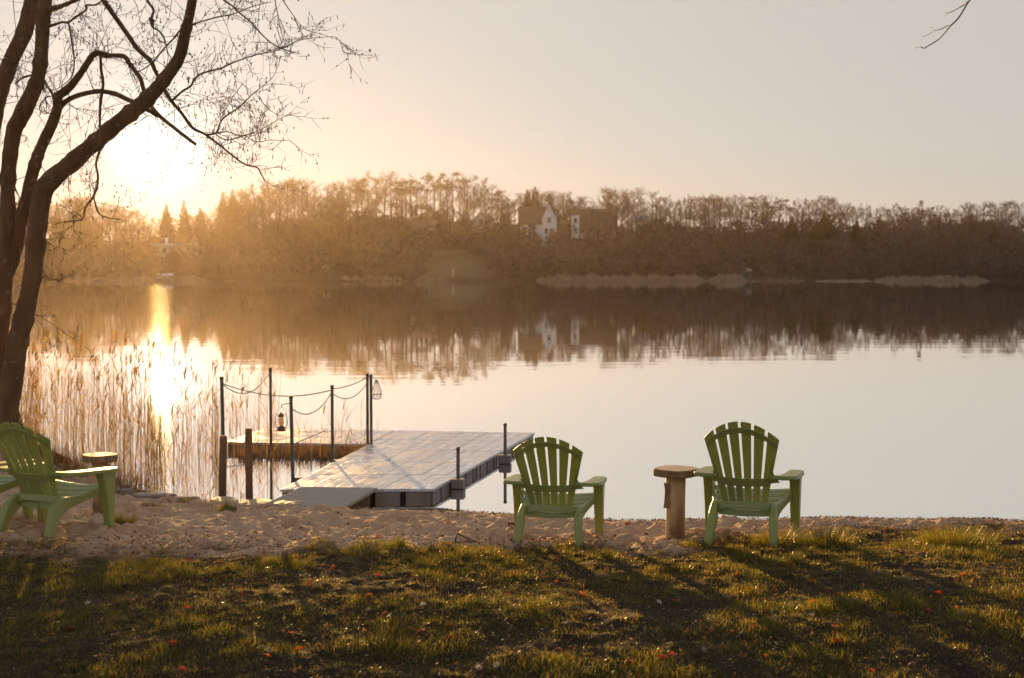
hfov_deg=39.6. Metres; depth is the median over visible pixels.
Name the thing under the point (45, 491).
garden chair
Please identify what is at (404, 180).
bare tree
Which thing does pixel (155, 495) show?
shore stone
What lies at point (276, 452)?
reeds
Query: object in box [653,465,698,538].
log table
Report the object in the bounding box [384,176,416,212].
bare tree
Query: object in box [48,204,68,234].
bare tree
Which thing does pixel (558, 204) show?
bare tree
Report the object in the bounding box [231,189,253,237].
bare tree
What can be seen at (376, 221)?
bare tree
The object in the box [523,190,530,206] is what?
spruce tree
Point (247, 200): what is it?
bare tree
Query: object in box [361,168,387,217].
bare tree
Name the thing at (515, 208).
bare tree
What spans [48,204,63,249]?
spruce tree
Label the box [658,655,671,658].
fallen leaf
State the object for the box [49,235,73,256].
bare tree
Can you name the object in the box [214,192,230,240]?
spruce tree
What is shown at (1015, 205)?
bare tree
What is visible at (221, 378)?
mooring pole
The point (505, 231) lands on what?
bare tree
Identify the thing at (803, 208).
bare tree
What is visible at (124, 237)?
bare tree
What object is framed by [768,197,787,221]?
bare tree
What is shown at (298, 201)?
bare tree
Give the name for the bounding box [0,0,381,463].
alder tree
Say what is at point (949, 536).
grass tuft
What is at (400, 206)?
bare tree
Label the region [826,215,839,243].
spruce tree
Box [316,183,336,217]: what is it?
bare tree
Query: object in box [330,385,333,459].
mooring pole
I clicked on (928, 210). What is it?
bare tree
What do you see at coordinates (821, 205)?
bare tree
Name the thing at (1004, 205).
bare tree
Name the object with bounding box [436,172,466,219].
pine tree
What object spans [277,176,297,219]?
bare tree
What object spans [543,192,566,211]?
bare tree
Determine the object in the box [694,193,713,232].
bare tree
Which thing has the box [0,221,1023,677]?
ground
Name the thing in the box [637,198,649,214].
bare tree
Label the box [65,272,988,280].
reeds
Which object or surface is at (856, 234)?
spruce tree
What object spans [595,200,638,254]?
bare tree
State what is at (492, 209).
bare tree
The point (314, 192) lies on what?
bare tree
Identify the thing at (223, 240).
bare tree
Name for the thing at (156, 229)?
bare tree
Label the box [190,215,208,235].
bare tree
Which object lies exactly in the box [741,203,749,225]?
bare tree
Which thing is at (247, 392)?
rope
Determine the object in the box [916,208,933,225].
bare tree
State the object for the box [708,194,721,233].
birch tree
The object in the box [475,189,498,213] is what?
bare tree
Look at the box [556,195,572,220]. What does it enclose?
bare tree
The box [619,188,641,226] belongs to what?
bare tree
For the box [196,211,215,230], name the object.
bare tree
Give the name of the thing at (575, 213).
house
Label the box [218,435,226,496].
wooden post
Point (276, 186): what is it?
bare tree
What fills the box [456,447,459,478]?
mooring pole
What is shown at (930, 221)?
bare tree
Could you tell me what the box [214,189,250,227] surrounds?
bare tree
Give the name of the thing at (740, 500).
garden chair
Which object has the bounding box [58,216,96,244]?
bare tree
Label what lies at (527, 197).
bare tree
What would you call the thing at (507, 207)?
bare tree
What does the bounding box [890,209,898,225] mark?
bare tree
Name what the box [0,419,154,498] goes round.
bank grass
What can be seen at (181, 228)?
spruce tree
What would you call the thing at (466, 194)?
bare tree
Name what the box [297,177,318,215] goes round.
bare tree
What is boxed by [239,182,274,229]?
bare tree
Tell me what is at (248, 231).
bare tree
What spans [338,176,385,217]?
bare tree
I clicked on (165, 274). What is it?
rowing boat
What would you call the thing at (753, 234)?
bare tree
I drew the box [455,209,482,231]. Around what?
bare tree
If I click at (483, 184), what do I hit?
bare tree
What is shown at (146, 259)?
undergrowth
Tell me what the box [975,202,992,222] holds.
bare tree
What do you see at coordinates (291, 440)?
mooring pole
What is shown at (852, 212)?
bare tree
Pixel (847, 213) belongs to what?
bare tree
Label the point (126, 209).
bare tree
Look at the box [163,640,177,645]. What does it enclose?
fallen leaf
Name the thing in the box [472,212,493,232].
house
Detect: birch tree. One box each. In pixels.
[407,199,415,216]
[445,205,454,227]
[461,198,473,219]
[478,197,488,210]
[503,196,510,224]
[505,198,515,227]
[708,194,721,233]
[766,201,776,228]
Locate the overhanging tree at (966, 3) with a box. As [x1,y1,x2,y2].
[916,0,970,48]
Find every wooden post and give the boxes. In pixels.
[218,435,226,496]
[245,428,252,499]
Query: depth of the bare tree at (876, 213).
397.29 m
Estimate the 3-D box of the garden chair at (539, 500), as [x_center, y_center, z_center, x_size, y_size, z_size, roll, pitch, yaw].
[0.316,1.134,10.945,0.765,0.850,0.736,1,3,11]
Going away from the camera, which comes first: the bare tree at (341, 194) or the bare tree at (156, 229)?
the bare tree at (156, 229)
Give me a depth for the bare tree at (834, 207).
421.11 m
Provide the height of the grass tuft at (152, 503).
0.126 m
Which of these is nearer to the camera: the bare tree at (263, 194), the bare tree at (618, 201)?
the bare tree at (263, 194)
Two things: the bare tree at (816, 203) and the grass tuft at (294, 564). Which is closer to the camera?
the grass tuft at (294, 564)
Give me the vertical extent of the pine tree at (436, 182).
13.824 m
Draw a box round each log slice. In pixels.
[210,496,237,502]
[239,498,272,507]
[274,500,303,506]
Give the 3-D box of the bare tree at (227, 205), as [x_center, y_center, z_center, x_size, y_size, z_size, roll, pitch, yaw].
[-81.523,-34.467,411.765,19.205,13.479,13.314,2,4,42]
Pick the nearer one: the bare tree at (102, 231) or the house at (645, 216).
the house at (645, 216)
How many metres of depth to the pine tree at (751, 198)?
410.90 m
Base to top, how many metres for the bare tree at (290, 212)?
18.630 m
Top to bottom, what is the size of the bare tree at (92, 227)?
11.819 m
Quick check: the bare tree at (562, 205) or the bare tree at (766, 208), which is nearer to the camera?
the bare tree at (562, 205)
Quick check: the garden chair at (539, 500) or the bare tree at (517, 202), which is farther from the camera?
the bare tree at (517, 202)
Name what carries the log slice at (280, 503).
on the ground at (178, 519)
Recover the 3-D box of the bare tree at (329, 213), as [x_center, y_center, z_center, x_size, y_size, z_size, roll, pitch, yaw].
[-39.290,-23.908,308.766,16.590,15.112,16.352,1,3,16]
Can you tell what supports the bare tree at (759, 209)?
on the ground at (178, 519)
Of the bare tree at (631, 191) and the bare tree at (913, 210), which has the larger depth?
the bare tree at (631, 191)
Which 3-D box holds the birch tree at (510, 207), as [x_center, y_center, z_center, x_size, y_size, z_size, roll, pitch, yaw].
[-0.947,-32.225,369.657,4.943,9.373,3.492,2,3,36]
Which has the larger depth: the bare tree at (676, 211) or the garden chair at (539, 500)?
the bare tree at (676, 211)
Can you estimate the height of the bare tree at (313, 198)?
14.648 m
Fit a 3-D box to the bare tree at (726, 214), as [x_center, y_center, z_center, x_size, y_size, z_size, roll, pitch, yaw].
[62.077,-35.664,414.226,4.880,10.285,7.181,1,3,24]
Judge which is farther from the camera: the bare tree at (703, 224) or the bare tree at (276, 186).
the bare tree at (276, 186)
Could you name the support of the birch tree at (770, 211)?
on the ground at (178, 519)
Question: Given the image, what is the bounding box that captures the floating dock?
[227,428,533,499]
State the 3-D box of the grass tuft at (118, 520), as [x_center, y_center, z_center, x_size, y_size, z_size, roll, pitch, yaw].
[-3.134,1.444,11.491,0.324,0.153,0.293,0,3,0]
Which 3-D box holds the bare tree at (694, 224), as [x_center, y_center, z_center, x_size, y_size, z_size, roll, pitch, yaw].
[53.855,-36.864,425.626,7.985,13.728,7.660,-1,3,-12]
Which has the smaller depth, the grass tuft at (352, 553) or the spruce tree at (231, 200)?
the grass tuft at (352, 553)
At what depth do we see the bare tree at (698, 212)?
421.06 m
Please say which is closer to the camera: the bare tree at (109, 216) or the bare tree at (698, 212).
the bare tree at (109, 216)
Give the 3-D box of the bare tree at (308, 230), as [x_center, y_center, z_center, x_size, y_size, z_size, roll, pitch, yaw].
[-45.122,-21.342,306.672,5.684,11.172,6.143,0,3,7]
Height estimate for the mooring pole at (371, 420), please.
1.867 m
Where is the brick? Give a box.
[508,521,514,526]
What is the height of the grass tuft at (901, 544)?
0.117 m
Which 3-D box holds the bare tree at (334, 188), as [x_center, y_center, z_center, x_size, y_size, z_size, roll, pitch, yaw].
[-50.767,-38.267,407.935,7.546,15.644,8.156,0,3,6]
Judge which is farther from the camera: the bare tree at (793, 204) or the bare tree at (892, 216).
the bare tree at (793, 204)
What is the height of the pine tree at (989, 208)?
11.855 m
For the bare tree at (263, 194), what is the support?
on the ground at (178, 519)
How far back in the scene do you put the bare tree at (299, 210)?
405.65 m
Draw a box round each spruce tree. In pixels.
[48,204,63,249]
[157,203,176,243]
[175,200,192,243]
[192,207,207,237]
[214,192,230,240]
[227,190,238,237]
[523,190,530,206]
[531,187,540,206]
[778,217,801,251]
[808,226,816,246]
[811,213,834,255]
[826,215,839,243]
[848,221,864,249]
[989,227,998,242]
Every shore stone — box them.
[115,488,132,495]
[133,492,176,498]
[174,496,199,500]
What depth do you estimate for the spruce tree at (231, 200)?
398.10 m
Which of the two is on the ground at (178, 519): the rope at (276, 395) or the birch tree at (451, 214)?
the birch tree at (451, 214)
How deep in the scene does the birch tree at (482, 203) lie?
383.09 m
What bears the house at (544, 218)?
on the ground at (178, 519)
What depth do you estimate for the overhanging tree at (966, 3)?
7.58 m
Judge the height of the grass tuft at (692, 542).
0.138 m
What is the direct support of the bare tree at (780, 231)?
on the ground at (178, 519)
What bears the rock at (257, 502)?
on the ground at (178, 519)
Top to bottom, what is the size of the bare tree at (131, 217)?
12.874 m
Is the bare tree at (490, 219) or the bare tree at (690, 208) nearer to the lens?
the bare tree at (490, 219)
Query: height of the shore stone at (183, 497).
0.068 m
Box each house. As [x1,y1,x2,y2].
[153,234,206,256]
[399,220,438,238]
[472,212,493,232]
[518,201,557,245]
[569,205,616,238]
[631,215,650,230]
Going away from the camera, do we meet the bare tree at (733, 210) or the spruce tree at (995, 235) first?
the spruce tree at (995, 235)
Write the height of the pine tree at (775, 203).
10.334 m
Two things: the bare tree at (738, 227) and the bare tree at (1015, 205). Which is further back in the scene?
the bare tree at (1015, 205)
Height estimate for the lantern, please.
0.290 m
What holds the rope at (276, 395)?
attached to the mooring pole at (221, 378)
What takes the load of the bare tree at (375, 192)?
on the ground at (178, 519)
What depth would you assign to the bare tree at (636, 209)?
391.02 m
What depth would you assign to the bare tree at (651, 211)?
390.00 m
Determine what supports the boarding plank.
on the ground at (178, 519)
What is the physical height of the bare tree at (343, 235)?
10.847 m
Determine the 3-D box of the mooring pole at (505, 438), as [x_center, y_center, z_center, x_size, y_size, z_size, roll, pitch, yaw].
[-0.080,1.663,16.550,0.044,1.372,0.042,0,3,0]
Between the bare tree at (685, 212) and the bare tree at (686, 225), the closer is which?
the bare tree at (686, 225)
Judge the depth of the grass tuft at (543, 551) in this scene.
10.35 m
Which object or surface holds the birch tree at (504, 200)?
on the ground at (178, 519)
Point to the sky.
(786, 99)
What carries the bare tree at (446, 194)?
on the ground at (178, 519)
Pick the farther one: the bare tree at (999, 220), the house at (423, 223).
the bare tree at (999, 220)
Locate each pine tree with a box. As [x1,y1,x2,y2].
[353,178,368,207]
[389,181,408,208]
[397,180,415,218]
[404,178,422,210]
[416,172,437,214]
[428,173,451,211]
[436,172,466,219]
[742,197,760,220]
[766,200,783,224]
[780,199,793,220]
[982,201,998,218]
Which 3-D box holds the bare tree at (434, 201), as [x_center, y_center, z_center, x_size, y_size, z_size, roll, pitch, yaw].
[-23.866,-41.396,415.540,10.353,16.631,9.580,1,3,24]
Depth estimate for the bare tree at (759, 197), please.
412.52 m
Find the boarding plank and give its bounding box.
[267,487,377,507]
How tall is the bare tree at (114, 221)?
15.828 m
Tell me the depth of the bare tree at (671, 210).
411.72 m
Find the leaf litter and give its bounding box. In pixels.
[0,484,1023,677]
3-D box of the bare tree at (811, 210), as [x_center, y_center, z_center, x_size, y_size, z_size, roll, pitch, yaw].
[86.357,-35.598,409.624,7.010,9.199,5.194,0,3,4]
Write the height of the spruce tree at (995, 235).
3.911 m
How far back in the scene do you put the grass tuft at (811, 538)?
10.66 m
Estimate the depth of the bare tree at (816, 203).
404.97 m
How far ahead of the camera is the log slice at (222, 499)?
13.48 m
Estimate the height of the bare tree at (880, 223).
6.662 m
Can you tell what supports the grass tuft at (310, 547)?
on the ground at (178, 519)
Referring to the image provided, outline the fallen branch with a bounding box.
[455,530,481,544]
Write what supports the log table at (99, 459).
on the ground at (178, 519)
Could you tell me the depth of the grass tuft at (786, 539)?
10.81 m
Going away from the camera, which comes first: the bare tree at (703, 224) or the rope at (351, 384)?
the rope at (351, 384)
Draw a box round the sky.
[0,0,1023,248]
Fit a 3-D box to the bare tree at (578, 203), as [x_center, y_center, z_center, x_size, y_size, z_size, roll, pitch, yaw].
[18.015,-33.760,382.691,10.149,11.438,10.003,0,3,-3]
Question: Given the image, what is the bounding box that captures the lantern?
[275,403,290,431]
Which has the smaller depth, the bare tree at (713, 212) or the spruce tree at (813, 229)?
the spruce tree at (813, 229)
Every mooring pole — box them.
[219,376,224,434]
[269,367,272,450]
[289,396,294,483]
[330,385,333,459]
[366,373,368,443]
[369,374,372,443]
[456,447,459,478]
[503,423,506,454]
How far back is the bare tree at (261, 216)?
340.02 m
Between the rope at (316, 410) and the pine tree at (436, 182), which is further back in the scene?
the pine tree at (436, 182)
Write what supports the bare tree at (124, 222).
on the ground at (178, 519)
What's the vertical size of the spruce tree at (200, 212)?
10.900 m
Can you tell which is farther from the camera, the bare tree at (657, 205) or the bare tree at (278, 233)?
the bare tree at (657, 205)
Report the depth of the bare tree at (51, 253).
311.99 m
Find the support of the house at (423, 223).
on the ground at (178, 519)
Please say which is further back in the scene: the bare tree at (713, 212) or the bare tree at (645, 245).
the bare tree at (713, 212)
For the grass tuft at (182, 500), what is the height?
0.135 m
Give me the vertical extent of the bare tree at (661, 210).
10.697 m
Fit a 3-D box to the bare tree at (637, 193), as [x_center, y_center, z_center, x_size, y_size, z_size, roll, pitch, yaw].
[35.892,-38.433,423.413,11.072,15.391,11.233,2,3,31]
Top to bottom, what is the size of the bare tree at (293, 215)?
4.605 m
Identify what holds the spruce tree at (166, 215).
on the ground at (178, 519)
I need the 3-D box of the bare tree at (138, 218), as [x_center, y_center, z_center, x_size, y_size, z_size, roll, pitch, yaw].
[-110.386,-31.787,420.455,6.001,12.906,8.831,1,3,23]
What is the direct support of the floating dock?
on the water
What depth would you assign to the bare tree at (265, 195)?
402.89 m
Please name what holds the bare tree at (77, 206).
on the ground at (178, 519)
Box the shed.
[740,268,751,276]
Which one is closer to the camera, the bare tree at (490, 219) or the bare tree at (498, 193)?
the bare tree at (490, 219)
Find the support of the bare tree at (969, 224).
on the ground at (178, 519)
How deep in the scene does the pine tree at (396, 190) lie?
384.86 m
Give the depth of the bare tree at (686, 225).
353.85 m
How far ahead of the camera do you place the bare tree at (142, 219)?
417.13 m
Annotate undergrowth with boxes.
[14,191,1023,277]
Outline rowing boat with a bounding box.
[156,273,172,275]
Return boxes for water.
[9,281,1023,520]
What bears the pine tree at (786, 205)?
on the ground at (178, 519)
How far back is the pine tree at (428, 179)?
408.85 m
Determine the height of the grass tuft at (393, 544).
0.203 m
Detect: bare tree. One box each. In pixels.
[45,238,57,261]
[47,193,120,251]
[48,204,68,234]
[49,202,77,227]
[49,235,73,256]
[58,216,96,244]
[62,193,93,232]
[68,216,110,252]
[69,202,101,233]
[82,201,114,235]
[87,206,126,245]
[91,207,117,237]
[103,204,126,239]
[103,206,144,247]
[110,224,146,271]
[116,208,140,239]
[122,208,141,238]
[130,210,147,242]
[133,213,147,235]
[142,222,157,238]
[145,215,160,235]
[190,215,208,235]
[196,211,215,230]
[206,217,232,263]
[209,197,246,223]
[211,205,224,230]
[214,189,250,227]
[219,196,284,262]
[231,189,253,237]
[233,188,256,213]
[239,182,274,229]
[240,189,256,221]
[244,192,276,246]
[250,177,276,214]
[250,180,279,230]
[251,200,297,257]
[252,189,297,220]
[259,182,298,220]
[271,177,317,219]
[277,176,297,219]
[283,178,315,218]
[287,213,296,223]
[290,198,368,253]
[291,179,314,217]
[292,215,314,255]
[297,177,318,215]
[301,190,333,213]
[306,183,324,214]
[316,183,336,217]
[317,217,366,264]
[322,183,344,211]
[324,182,352,215]
[325,180,345,212]
[336,179,368,216]
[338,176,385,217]
[348,181,379,209]
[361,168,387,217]
[370,171,414,214]
[372,216,380,236]
[378,174,408,214]
[380,200,419,237]
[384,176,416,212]
[399,172,426,211]
[411,181,433,212]
[412,170,443,208]
[433,174,456,207]
[444,177,487,218]
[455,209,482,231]
[456,173,486,214]
[462,183,480,217]
[472,208,493,239]
[473,178,495,209]
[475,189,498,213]
[482,183,507,218]
[490,206,520,259]
[492,189,511,212]
[497,195,514,218]
[510,198,521,222]
[512,192,524,213]
[519,189,540,206]
[523,190,560,211]
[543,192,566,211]
[550,198,566,224]
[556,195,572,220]
[559,191,574,207]
[561,195,588,220]
[563,198,585,224]
[583,212,624,240]
[594,194,610,208]
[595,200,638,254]
[598,186,617,208]
[599,183,631,225]
[602,193,621,218]
[615,193,636,230]
[618,187,649,220]
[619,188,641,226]
[626,196,645,218]
[628,211,665,253]
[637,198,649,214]
[644,189,669,231]
[644,203,659,222]
[650,197,672,220]
[658,193,672,221]
[658,197,676,222]
[658,201,684,224]
[671,198,688,224]
[675,196,694,222]
[675,214,695,236]
[679,196,705,226]
[681,194,700,227]
[691,196,711,224]
[691,196,737,227]
[692,195,733,227]
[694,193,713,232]
[697,221,709,233]
[701,192,722,232]
[713,226,728,250]
[718,201,732,226]
[719,220,758,249]
[722,194,739,220]
[723,195,750,224]
[727,198,746,221]
[739,213,766,245]
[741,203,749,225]
[746,194,768,228]
[754,195,771,226]
[758,195,779,223]
[765,218,803,257]
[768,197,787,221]
[785,207,798,223]
[791,200,800,225]
[794,197,812,222]
[801,201,821,226]
[811,198,822,219]
[813,196,845,219]
[814,196,830,217]
[823,197,844,223]
[839,202,854,227]
[846,205,859,221]
[850,204,865,227]
[861,203,871,226]
[871,208,884,222]
[871,220,887,241]
[874,208,886,220]
[881,208,896,223]
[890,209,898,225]
[905,206,917,219]
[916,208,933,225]
[922,207,934,225]
[925,219,936,229]
[935,204,947,220]
[948,213,988,248]
[955,203,979,222]
[957,202,977,218]
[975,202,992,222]
[987,204,1005,222]
[990,200,1021,226]
[992,210,1006,224]
[1005,200,1023,225]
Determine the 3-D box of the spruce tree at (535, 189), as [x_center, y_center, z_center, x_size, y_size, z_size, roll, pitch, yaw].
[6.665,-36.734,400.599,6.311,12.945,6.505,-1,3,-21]
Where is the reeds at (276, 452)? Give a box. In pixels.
[9,328,381,481]
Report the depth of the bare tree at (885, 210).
407.06 m
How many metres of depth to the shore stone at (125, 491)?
13.91 m
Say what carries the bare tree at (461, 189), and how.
on the ground at (178, 519)
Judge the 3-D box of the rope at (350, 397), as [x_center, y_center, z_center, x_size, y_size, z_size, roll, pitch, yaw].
[-1.907,0.636,16.791,0.011,0.130,1.503,0,3,9]
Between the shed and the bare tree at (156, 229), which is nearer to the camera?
the shed
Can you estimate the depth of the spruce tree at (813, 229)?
335.19 m
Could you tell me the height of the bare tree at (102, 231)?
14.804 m
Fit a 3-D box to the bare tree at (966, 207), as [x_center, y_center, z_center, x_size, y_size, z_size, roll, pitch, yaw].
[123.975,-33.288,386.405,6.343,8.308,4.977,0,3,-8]
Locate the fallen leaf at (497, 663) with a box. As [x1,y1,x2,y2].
[493,660,500,667]
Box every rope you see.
[222,383,331,396]
[224,372,269,393]
[293,392,331,414]
[334,377,366,388]
[334,383,366,398]
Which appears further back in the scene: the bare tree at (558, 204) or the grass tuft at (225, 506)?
the bare tree at (558, 204)
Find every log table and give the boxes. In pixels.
[82,452,117,513]
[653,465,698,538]
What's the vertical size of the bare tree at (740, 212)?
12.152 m
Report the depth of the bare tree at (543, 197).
406.24 m
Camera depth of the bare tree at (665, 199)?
397.99 m
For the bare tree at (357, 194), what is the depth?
393.13 m
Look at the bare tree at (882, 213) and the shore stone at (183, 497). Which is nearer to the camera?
the shore stone at (183, 497)
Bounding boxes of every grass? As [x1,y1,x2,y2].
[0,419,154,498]
[0,520,1023,677]
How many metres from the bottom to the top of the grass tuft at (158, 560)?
0.092 m
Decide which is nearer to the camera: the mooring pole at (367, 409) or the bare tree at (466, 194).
the mooring pole at (367, 409)
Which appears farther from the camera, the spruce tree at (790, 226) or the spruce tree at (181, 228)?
the spruce tree at (181, 228)
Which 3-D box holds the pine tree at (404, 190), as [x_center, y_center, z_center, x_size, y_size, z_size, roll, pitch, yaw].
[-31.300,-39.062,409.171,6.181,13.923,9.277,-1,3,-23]
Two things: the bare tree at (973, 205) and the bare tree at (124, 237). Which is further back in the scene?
the bare tree at (973, 205)
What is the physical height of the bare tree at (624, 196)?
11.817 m
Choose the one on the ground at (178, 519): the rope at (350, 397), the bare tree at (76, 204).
the bare tree at (76, 204)
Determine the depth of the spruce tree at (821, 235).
329.54 m
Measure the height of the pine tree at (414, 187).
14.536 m
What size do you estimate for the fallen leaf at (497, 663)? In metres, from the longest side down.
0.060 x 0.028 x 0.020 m
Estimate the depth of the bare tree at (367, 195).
424.48 m
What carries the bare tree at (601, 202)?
on the ground at (178, 519)
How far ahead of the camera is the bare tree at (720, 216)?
407.59 m
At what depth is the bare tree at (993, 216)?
400.35 m
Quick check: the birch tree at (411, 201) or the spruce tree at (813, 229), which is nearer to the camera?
the spruce tree at (813, 229)
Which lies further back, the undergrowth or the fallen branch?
the undergrowth
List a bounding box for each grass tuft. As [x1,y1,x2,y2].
[113,554,174,567]
[114,513,139,523]
[140,499,166,507]
[166,496,191,503]
[204,499,239,511]
[256,554,319,569]
[300,533,339,550]
[323,540,394,560]
[351,533,414,554]
[522,546,548,554]
[673,535,715,548]
[743,519,808,545]
[795,519,858,547]
[885,537,932,548]
[912,520,1004,548]
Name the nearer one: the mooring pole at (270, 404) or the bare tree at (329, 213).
the mooring pole at (270, 404)
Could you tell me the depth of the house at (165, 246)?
332.83 m
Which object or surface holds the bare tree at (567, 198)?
on the ground at (178, 519)
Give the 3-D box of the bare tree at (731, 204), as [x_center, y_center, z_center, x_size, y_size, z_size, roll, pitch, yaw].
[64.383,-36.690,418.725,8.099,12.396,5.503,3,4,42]
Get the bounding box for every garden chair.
[0,422,117,538]
[0,459,34,519]
[503,437,606,548]
[694,421,803,546]
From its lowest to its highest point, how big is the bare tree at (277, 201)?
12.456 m
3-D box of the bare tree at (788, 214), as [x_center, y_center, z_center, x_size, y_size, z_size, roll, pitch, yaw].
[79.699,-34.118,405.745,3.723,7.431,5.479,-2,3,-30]
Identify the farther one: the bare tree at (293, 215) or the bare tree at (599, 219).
the bare tree at (293, 215)
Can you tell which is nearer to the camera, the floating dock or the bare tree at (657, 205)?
the floating dock
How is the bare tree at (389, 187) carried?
on the ground at (178, 519)
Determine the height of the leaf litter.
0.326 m
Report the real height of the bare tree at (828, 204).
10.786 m
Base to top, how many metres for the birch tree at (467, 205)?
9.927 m
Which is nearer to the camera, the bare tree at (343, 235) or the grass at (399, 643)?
the grass at (399, 643)
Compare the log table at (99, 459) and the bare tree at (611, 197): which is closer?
the log table at (99, 459)
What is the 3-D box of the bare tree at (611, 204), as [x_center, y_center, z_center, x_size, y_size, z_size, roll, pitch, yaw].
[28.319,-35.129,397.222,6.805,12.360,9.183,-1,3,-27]
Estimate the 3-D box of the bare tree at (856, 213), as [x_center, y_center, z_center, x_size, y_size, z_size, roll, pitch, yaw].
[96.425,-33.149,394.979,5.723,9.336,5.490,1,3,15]
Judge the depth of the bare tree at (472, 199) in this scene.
394.68 m
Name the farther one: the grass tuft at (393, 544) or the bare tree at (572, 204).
the bare tree at (572, 204)
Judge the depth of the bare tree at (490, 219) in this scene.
330.74 m
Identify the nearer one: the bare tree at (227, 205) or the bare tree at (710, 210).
the bare tree at (710, 210)
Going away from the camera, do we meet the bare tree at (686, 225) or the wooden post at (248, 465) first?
the wooden post at (248, 465)
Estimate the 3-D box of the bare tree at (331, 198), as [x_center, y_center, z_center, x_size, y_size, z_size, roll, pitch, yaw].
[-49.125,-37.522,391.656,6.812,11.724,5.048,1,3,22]
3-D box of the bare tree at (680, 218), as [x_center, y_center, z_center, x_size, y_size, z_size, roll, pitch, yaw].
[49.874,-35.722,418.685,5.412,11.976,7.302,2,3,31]
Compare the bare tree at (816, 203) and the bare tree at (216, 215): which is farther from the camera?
the bare tree at (816, 203)
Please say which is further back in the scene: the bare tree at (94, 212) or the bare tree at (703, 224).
the bare tree at (94, 212)
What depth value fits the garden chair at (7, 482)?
11.50 m
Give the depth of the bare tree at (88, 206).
394.63 m
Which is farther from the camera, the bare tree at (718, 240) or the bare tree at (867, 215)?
the bare tree at (867, 215)
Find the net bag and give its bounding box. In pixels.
[371,376,381,399]
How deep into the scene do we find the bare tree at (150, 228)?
385.30 m
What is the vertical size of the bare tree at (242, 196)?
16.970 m
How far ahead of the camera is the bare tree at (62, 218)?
396.49 m
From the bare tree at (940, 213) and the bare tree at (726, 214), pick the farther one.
the bare tree at (940, 213)
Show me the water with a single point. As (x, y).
(893, 399)
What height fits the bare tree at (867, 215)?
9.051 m
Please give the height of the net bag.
0.290 m
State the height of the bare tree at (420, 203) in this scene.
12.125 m

